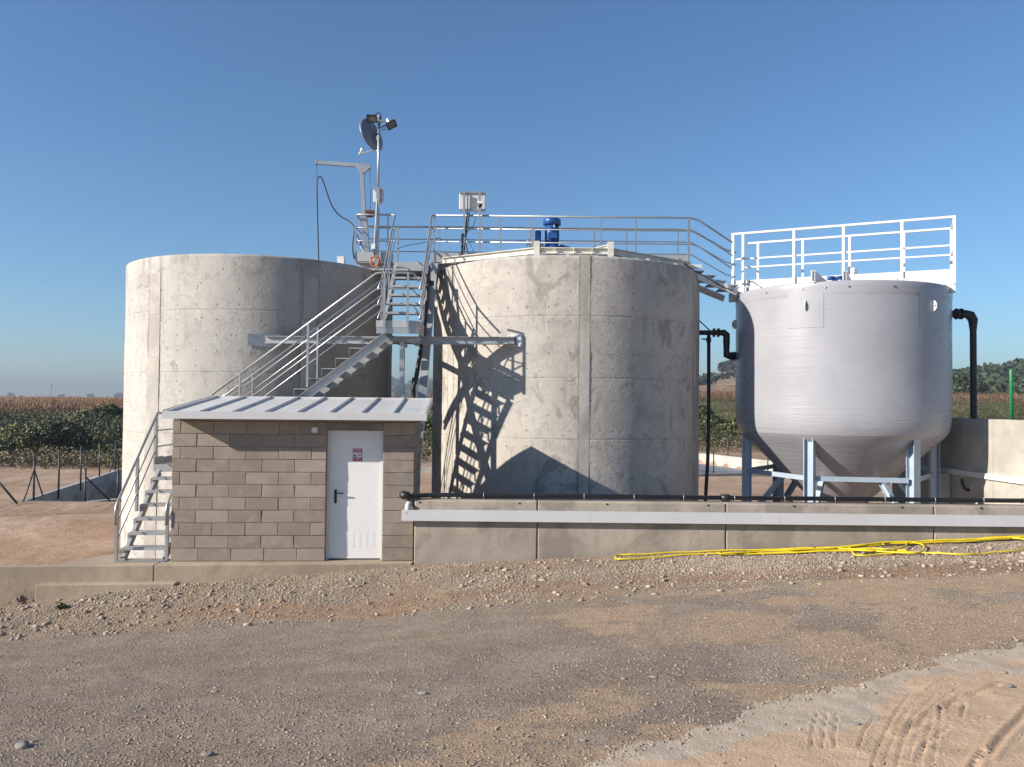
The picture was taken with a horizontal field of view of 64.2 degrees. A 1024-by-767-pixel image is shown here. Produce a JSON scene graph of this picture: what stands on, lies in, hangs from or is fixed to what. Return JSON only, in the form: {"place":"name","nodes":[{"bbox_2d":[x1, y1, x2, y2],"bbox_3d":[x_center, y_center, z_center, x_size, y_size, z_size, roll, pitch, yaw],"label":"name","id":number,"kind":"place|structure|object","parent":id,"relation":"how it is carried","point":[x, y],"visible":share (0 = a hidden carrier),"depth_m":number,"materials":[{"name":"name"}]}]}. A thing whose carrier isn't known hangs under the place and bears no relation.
{"place":"outdoors","nodes":[
{"label":"outdoors","id":0,"kind":"place"},
{"bbox_2d":[0,540,1023,766],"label":"ground","id":1,"kind":"structure","parent":0,"point":[976,682],"depth_m":6.86,"materials":[{"name":"beige gravel"}]},
{"bbox_2d":[0,595,34,606],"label":"earth mound","id":2,"kind":"object","parent":1,"relation":"on","point":[20,600],"visible":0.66,"depth_m":12.03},
{"bbox_2d":[14,741,29,748],"bbox_3d":[-3.271,2.415,5.447,0.085,0.052,0.112,1,-2,-35],"label":"stone","id":3,"kind":"object","parent":1,"relation":"on","point":[22,745],"visible":0.97,"depth_m":5.42,"materials":[{"name":"white stone"}]},
{"bbox_2d":[54,601,71,609],"bbox_3d":[-6.329,3.144,11.509,0.253,0.178,0.199,0,-1,21],"label":"weed","id":4,"kind":"object","parent":1,"relation":"on","point":[62,605],"visible":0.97,"depth_m":11.48,"materials":[{"name":"green plant"}]},
{"bbox_2d":[200,751,213,756],"bbox_3d":[-1.937,2.358,5.190,0.086,0.035,0.055,1,-1,0],"label":"stone","id":5,"kind":"object","parent":1,"relation":"on","point":[206,753],"visible":1,"depth_m":5.18,"materials":[{"name":"white stone"}]},
{"bbox_2d":[418,691,427,694],"bbox_3d":[-0.700,2.425,6.392,0.078,0.032,0.047,0,-1,9],"label":"stone","id":6,"kind":"object","parent":1,"relation":"on","point":[422,693],"visible":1,"depth_m":6.38,"materials":[{"name":"white stone"}]},
{"bbox_2d":[0,540,1023,640],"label":"gravel","id":7,"kind":"structure","parent":1,"relation":"on","point":[688,561],"depth_m":11.49,"materials":[{"name":"beige gravel"}]},
{"bbox_2d":[414,498,1023,563],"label":"wall","id":8,"kind":"structure","parent":1,"relation":"on","point":[440,542],"depth_m":12.71,"materials":[{"name":"concrete"}]},
{"bbox_2d":[399,491,1023,503],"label":"water pipe","id":9,"kind":"object","parent":8,"relation":"on","point":[683,497],"visible":1,"depth_m":12.88,"materials":[{"name":"metal"}]},
{"bbox_2d":[401,499,1023,526],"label":"gutter","id":10,"kind":"object","parent":8,"relation":"attached to","point":[408,513],"visible":1,"depth_m":12.62,"materials":[{"name":"grey plastic"}]},
{"bbox_2d":[594,637,1022,765],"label":"gravel","id":11,"kind":"structure","parent":1,"relation":"on","point":[832,692],"depth_m":6.04,"materials":[{"name":"gravel"}]},
{"bbox_2d":[614,535,1023,559],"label":"yellow hose","id":12,"kind":"object","parent":1,"relation":"on","point":[857,547],"visible":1,"depth_m":12.39,"materials":[{"name":"rubber"}]},
{"bbox_2d":[1004,684,1013,687],"bbox_3d":[3.631,2.208,5.957,0.074,0.029,0.040,1,-1,0],"label":"stone","id":13,"kind":"object","parent":1,"relation":"on","point":[1009,685],"visible":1,"depth_m":5.95,"materials":[{"name":"beige stone"}]},
{"bbox_2d":[0,401,1023,564],"bbox_3d":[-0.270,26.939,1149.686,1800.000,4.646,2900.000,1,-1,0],"label":"field ground","id":14,"kind":"structure","parent":0,"point":[54,532],"depth_m":21.35,"materials":[{"name":"brown soil"}]},
{"bbox_2d":[0,421,47,456],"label":"shrub","id":15,"kind":"object","parent":14,"relation":"on","point":[11,440],"visible":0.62,"depth_m":41.15,"materials":[{"name":"green plant"}]},
{"bbox_2d":[23,421,95,452],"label":"shrub","id":16,"kind":"object","parent":14,"relation":"on","point":[51,433],"visible":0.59,"depth_m":41.31,"materials":[{"name":"green plant"}]},
{"bbox_2d":[2,439,121,506],"bbox_3d":[-14.895,2.961,27.776,0.111,1.550,15.806,1,-1,-13],"label":"fence","id":17,"kind":"object","parent":14,"relation":"on","point":[34,474],"visible":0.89,"depth_m":26.20,"materials":[{"name":"metal"}]},
{"bbox_2d":[0,482,17,503],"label":"stay pole","id":18,"kind":"object","parent":17,"relation":"attached to","point":[8,493],"visible":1,"depth_m":22.41,"materials":[{"name":"metal"}]},
{"bbox_2d":[17,467,121,500],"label":"basin kerb","id":19,"kind":"structure","parent":14,"relation":"on","point":[68,492],"depth_m":28.60,"materials":[{"name":"concrete"}]},
{"bbox_2d":[58,409,97,427],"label":"shrub","id":20,"kind":"object","parent":14,"relation":"on","point":[80,413],"visible":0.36,"depth_m":56.73,"materials":[{"name":"green plant"}]},
{"bbox_2d":[0,554,160,604],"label":"concrete kerb","id":21,"kind":"structure","parent":14,"relation":"on","point":[16,581],"depth_m":12.17,"materials":[{"name":"beige concrete"}]},
{"bbox_2d":[84,467,118,501],"bbox_3d":[-11.636,3.160,24.373,2.094,1.350,0.126,2,-2,-39],"label":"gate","id":22,"kind":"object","parent":14,"relation":"on","point":[85,478],"visible":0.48,"depth_m":23.90,"materials":[{"name":"metal"}]},
{"bbox_2d":[87,477,111,501],"bbox_3d":[-12.197,3.131,24.070,0.052,0.854,0.873,0,-1,29],"label":"stay pole","id":23,"kind":"object","parent":22,"relation":"attached to","point":[97,488],"visible":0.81,"depth_m":24.04,"materials":[{"name":"metal"}]},
{"bbox_2d":[83,498,121,501],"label":"kerb","id":24,"kind":"structure","parent":14,"relation":"on","point":[112,500],"depth_m":24.55,"materials":[{"name":"concrete"}]},
{"bbox_2d":[35,581,177,602],"bbox_3d":[-6.020,3.398,12.153,1.995,0.855,0.189,1,-1,-5],"label":"kerb footing","id":25,"kind":"object","parent":14,"relation":"on","point":[46,592],"visible":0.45,"depth_m":12.04,"materials":[{"name":"concrete"}]},
{"bbox_2d":[90,403,122,424],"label":"shrub","id":26,"kind":"object","parent":14,"relation":"on","point":[99,411],"visible":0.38,"depth_m":61.25,"materials":[{"name":"green plant"}]},
{"bbox_2d":[114,393,123,397],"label":"tree","id":27,"kind":"object","parent":14,"relation":"on","point":[118,395],"visible":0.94,"depth_m":1246.65,"materials":[{"name":"green plant"}]},
{"bbox_2d":[120,254,392,558],"bbox_3d":[-5.711,0.748,18.738,5.823,6.447,5.819,1,-1,0],"label":"concrete tank","id":28,"kind":"object","parent":14,"relation":"on","point":[192,321],"visible":0.51,"depth_m":16.15,"materials":[{"name":"grey concrete"}]},
{"bbox_2d":[337,256,345,263],"bbox_3d":[-3.573,-2.498,17.058,0.150,0.305,0.150,1,-1,0],"label":"vent stub","id":29,"kind":"object","parent":28,"relation":"on","point":[340,259],"visible":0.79,"depth_m":16.99,"materials":[{"name":"white plastic"}]},
{"bbox_2d":[248,334,522,346],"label":"tie beam","id":30,"kind":"structure","parent":28,"relation":"attached to","point":[274,340],"depth_m":15.85,"materials":[{"name":"metal"}]},
{"bbox_2d":[114,214,435,561],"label":"staircase","id":31,"kind":"structure","parent":14,"relation":"on","point":[348,367],"depth_m":15.02,"materials":[{"name":"metal"}]},
{"bbox_2d":[154,558,413,582],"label":"concrete slab","id":32,"kind":"structure","parent":14,"relation":"on","point":[196,571],"depth_m":12.42,"materials":[{"name":"beige concrete"}]},
{"bbox_2d":[162,395,432,560],"bbox_3d":[-3.370,1.492,13.623,3.960,2.574,2.540,1,-1,-3],"label":"block hut","id":33,"kind":"object","parent":32,"relation":"on","point":[263,478],"visible":0.94,"depth_m":12.70,"materials":[{"name":"concrete"}]},
{"bbox_2d":[312,427,317,432],"bbox_3d":[-3.072,0.722,12.713,0.095,0.090,0.051,1,-1,-3],"label":"junction box","id":34,"kind":"object","parent":33,"relation":"attached to","point":[314,429],"visible":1,"depth_m":12.69,"materials":[{"name":"grey plastic"}]},
{"bbox_2d":[328,433,381,557],"bbox_3d":[-2.474,1.769,12.858,0.804,1.969,0.102,1,-1,-3],"label":"door","id":35,"kind":"structure","parent":33,"relation":"in","point":[354,486],"depth_m":12.87,"materials":[{"name":"white paint"}]},
{"bbox_2d":[0,430,760,469],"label":"dry weeds","id":36,"kind":"object","parent":14,"relation":"on","point":[74,457],"visible":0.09,"depth_m":38.11,"materials":[{"name":"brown plant"}]},
{"bbox_2d":[411,265,433,397],"bbox_3d":[-1.777,0.687,16.641,0.340,6.355,0.712,0,-1,22],"label":"riser pipe","id":37,"kind":"object","parent":14,"relation":"on","point":[415,378],"visible":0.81,"depth_m":16.44,"materials":[{"name":"black paint"}]},
{"bbox_2d":[420,467,431,471],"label":"kerb","id":38,"kind":"structure","parent":14,"relation":"on","point":[426,469],"depth_m":36.48,"materials":[{"name":"concrete"}]},
{"bbox_2d":[424,415,431,433],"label":"shrub","id":39,"kind":"object","parent":14,"relation":"on","point":[428,423],"visible":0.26,"depth_m":58.83,"materials":[{"name":"green plant"}]},
{"bbox_2d":[418,263,439,469],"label":"raking column","id":40,"kind":"structure","parent":14,"relation":"on","point":[424,372],"depth_m":16.36,"materials":[{"name":"metal"}]},
{"bbox_2d":[0,395,1023,463],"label":"undergrowth","id":41,"kind":"object","parent":14,"relation":"on","point":[109,431],"visible":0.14,"depth_m":61.12,"materials":[{"name":"green plant"}]},
{"bbox_2d":[0,388,1023,416],"bbox_3d":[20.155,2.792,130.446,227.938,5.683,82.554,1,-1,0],"label":"maize field","id":42,"kind":"structure","parent":14,"relation":"on","point":[62,402],"depth_m":92.41,"materials":[{"name":"brown plant"}]},
{"bbox_2d":[432,255,699,500],"bbox_3d":[1.197,0.659,18.670,6.014,6.760,6.018,1,-1,0],"label":"concrete tank","id":43,"kind":"object","parent":14,"relation":"on","point":[591,386],"visible":0.86,"depth_m":15.97,"materials":[{"name":"grey concrete"}]},
{"bbox_2d":[354,214,737,300],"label":"walkway","id":44,"kind":"structure","parent":43,"relation":"on","point":[361,259],"depth_m":17.58,"materials":[{"name":"metal"}]},
{"bbox_2d":[315,160,374,251],"bbox_3d":[-3.658,-3.769,17.958,1.321,2.215,0.605,1,-1,0],"label":"davit","id":45,"kind":"object","parent":44,"relation":"attached to","point":[362,168],"visible":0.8,"depth_m":17.81,"materials":[{"name":"metal"}]},
{"bbox_2d":[316,176,354,259],"bbox_3d":[-3.807,-3.524,17.773,0.957,2.027,0.201,0,-1,18],"label":"hanging hose","id":46,"kind":"object","parent":45,"relation":"hanging from","point":[334,210],"visible":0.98,"depth_m":17.82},
{"bbox_2d":[359,112,396,269],"bbox_3d":[-2.926,-4.136,17.655,0.790,3.386,0.774,1,-1,-15],"label":"mast","id":47,"kind":"object","parent":44,"relation":"on","point":[370,133],"visible":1,"depth_m":17.51,"materials":[{"name":"galvanised steel"},{"name":"grey painted metal"},{"name":"black painted metal"}]},
{"bbox_2d":[369,255,379,266],"bbox_3d":[-2.918,-2.599,17.338,0.232,0.249,0.066,1,-1,0],"label":"cable coil","id":48,"kind":"object","parent":47,"relation":"hanging from","point":[378,263],"visible":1,"depth_m":17.32,"materials":[{"name":"orange plastic"}]},
{"bbox_2d":[397,238,440,248],"bbox_3d":[-2.121,-3.176,18.181,1.018,0.277,1.186,1,-1,0],"label":"slack wire","id":49,"kind":"object","parent":44,"relation":"attached to","point":[419,243],"visible":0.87,"depth_m":18.14,"materials":[{"name":"grey metal"}]},
{"bbox_2d":[459,191,485,254],"bbox_3d":[-0.863,-3.378,17.608,0.567,1.517,0.380,1,-1,0],"label":"control cabinet","id":50,"kind":"object","parent":44,"relation":"attached to","point":[473,201],"visible":0.92,"depth_m":17.57,"materials":[{"name":"metal"}]},
{"bbox_2d":[526,239,533,247],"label":"valve block","id":51,"kind":"structure","parent":44,"relation":"on","point":[527,244],"depth_m":18.01,"materials":[{"name":"metal"}]},
{"bbox_2d":[535,217,568,246],"bbox_3d":[0.907,-3.123,18.172,0.802,1.092,0.394,1,-1,0],"label":"mixer motor","id":52,"kind":"object","parent":44,"relation":"on","point":[551,223],"visible":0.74,"depth_m":18.05,"materials":[{"name":"blue metal"}]},
{"bbox_2d":[679,258,732,290],"bbox_3d":[4.211,-2.348,17.526,1.295,0.648,0.184,1,-1,-14],"label":"stair stringer","id":53,"kind":"object","parent":44,"relation":"attached to","point":[705,276],"visible":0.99,"depth_m":17.44,"materials":[{"name":"grey metal"}]},
{"bbox_2d":[441,241,691,268],"bbox_3d":[1.232,-2.721,17.033,5.479,0.554,2.397,1,-1,0],"label":"roof frame","id":54,"kind":"object","parent":43,"relation":"on","point":[608,249],"visible":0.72,"depth_m":16.74,"materials":[{"name":"grey metal"}]},
{"bbox_2d":[699,404,715,419],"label":"shrub","id":55,"kind":"object","parent":14,"relation":"on","point":[702,409],"visible":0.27,"depth_m":75.10,"materials":[{"name":"green plant"}]},
{"bbox_2d":[699,414,736,430],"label":"shrub","id":56,"kind":"object","parent":14,"relation":"on","point":[716,419],"visible":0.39,"depth_m":68.95,"materials":[{"name":"green plant"}]},
{"bbox_2d":[699,464,741,472],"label":"basin floor","id":57,"kind":"structure","parent":14,"relation":"on","point":[702,467],"depth_m":45.14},
{"bbox_2d":[713,422,741,441],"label":"shrub","id":58,"kind":"object","parent":14,"relation":"on","point":[725,427],"visible":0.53,"depth_m":65.13,"materials":[{"name":"green plant"}]},
{"bbox_2d":[699,473,766,476],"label":"kerb","id":59,"kind":"structure","parent":14,"relation":"on","point":[722,474],"depth_m":36.31,"materials":[{"name":"concrete"}]},
{"bbox_2d":[703,450,767,475],"bbox_3d":[9.107,3.660,36.651,4.712,1.300,0.074,0,-1,6],"label":"fence","id":60,"kind":"object","parent":14,"relation":"on","point":[732,451],"visible":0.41,"depth_m":36.62,"materials":[{"name":"metal"}]},
{"bbox_2d":[699,453,772,470],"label":"basin kerb","id":61,"kind":"structure","parent":14,"relation":"on","point":[731,461],"depth_m":46.45,"materials":[{"name":"concrete"}]},
{"bbox_2d":[710,434,761,458],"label":"fence","id":62,"kind":"object","parent":14,"relation":"on","point":[727,444],"visible":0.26,"depth_m":47.69,"materials":[{"name":"metal"}]},
{"bbox_2d":[732,280,952,503],"bbox_3d":[7.100,0.876,17.706,4.352,5.640,4.369,1,-1,0],"label":"grey tank","id":63,"kind":"object","parent":14,"relation":"on","point":[843,388],"visible":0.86,"depth_m":15.97,"materials":[{"name":"brushed stainless steel"},{"name":"blue painted steel"}]},
{"bbox_2d":[699,328,735,360],"bbox_3d":[4.561,-0.876,18.224,1.129,0.723,0.200,1,-1,0],"label":"link pipe","id":64,"kind":"object","parent":63,"relation":"attached to","point":[727,353],"visible":0.95,"depth_m":18.17,"materials":[{"name":"black metal"}]},
{"bbox_2d":[702,334,710,500],"bbox_3d":[4.321,1.277,18.177,0.214,4.766,0.110,1,-1,0],"label":"standpipe","id":65,"kind":"object","parent":64,"relation":"hanging from","point":[708,339],"visible":0.8,"depth_m":18.16,"materials":[{"name":"black metal"}]},
{"bbox_2d":[729,215,955,301],"bbox_3d":[6.784,-2.611,17.133,4.490,1.542,2.985,0,-1,26],"label":"railing","id":66,"kind":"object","parent":63,"relation":"on","point":[948,278],"depth_m":17.58,"materials":[{"name":"white metal"}]},
{"bbox_2d":[827,275,841,280],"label":"drive","id":67,"kind":"structure","parent":66,"relation":"on","point":[834,278],"depth_m":17.22,"materials":[{"name":"blue metal"}]},
{"bbox_2d":[849,267,856,274],"bbox_3d":[7.249,-2.311,17.356,0.158,0.300,0.158,1,-1,0],"label":"level sensor","id":68,"kind":"object","parent":66,"relation":"on","point":[852,270],"visible":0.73,"depth_m":17.30,"materials":[{"name":"metal"}]},
{"bbox_2d":[952,308,977,490],"bbox_3d":[9.382,1.057,17.075,0.790,5.258,0.379,0,-1,22],"label":"down pipe","id":69,"kind":"object","parent":63,"relation":"attached to","point":[969,316],"visible":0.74,"depth_m":17.01,"materials":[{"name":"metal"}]},
{"bbox_2d":[892,418,1023,504],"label":"basin wall","id":70,"kind":"structure","parent":14,"relation":"on","point":[983,458],"depth_m":16.61,"materials":[{"name":"concrete"}]},
{"bbox_2d":[1009,369,1013,419],"bbox_3d":[10.008,0.221,16.351,0.080,1.030,0.080,1,-1,0],"label":"green post","id":71,"kind":"object","parent":70,"relation":"on","point":[1011,392],"visible":0.98,"depth_m":16.33,"materials":[{"name":"green metal"}]},
{"bbox_2d":[952,372,988,403],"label":"tree","id":72,"kind":"object","parent":14,"relation":"on","point":[960,382],"visible":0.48,"depth_m":157.62,"materials":[{"name":"green plant"}]},
{"bbox_2d":[984,389,1005,394],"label":"tree","id":73,"kind":"object","parent":14,"relation":"on","point":[993,391],"visible":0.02,"depth_m":168.46,"materials":[{"name":"green plant"}]},
{"bbox_2d":[0,0,1023,397],"label":"sky","id":74,"kind":"structure","parent":0,"point":[131,130],"materials":[{"name":"blue"}]},
{"bbox_2d":[699,371,735,400],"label":"hill","id":75,"kind":"structure","parent":0,"point":[726,384],"depth_m":316.34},
{"bbox_2d":[699,368,735,384],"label":"wood","id":76,"kind":"object","parent":75,"relation":"on","point":[715,377],"visible":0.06,"depth_m":354.81,"materials":[{"name":"green plant"}]},
{"bbox_2d":[717,360,735,371],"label":"tree","id":77,"kind":"object","parent":75,"relation":"on","point":[726,365],"visible":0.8,"depth_m":414.81,"materials":[{"name":"green plant"}]},
{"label":"hill","id":78,"kind":"structure","parent":0,"visible":0},
{"bbox_2d":[952,358,1023,403],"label":"wood","id":79,"kind":"object","parent":78,"relation":"on","point":[995,376],"visible":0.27,"depth_m":236.95,"materials":[{"name":"green plant"}]},
{"bbox_3d":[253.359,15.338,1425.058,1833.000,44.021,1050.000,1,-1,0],"label":"hill","id":80,"kind":"structure","parent":0,"visible":0},
{"bbox_2d":[391,376,432,396],"bbox_3d":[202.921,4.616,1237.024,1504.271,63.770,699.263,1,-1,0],"label":"wood","id":81,"kind":"object","parent":80,"relation":"on","point":[395,387],"visible":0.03,"depth_m":985.56,"materials":[{"name":"green plant"}]}
]}

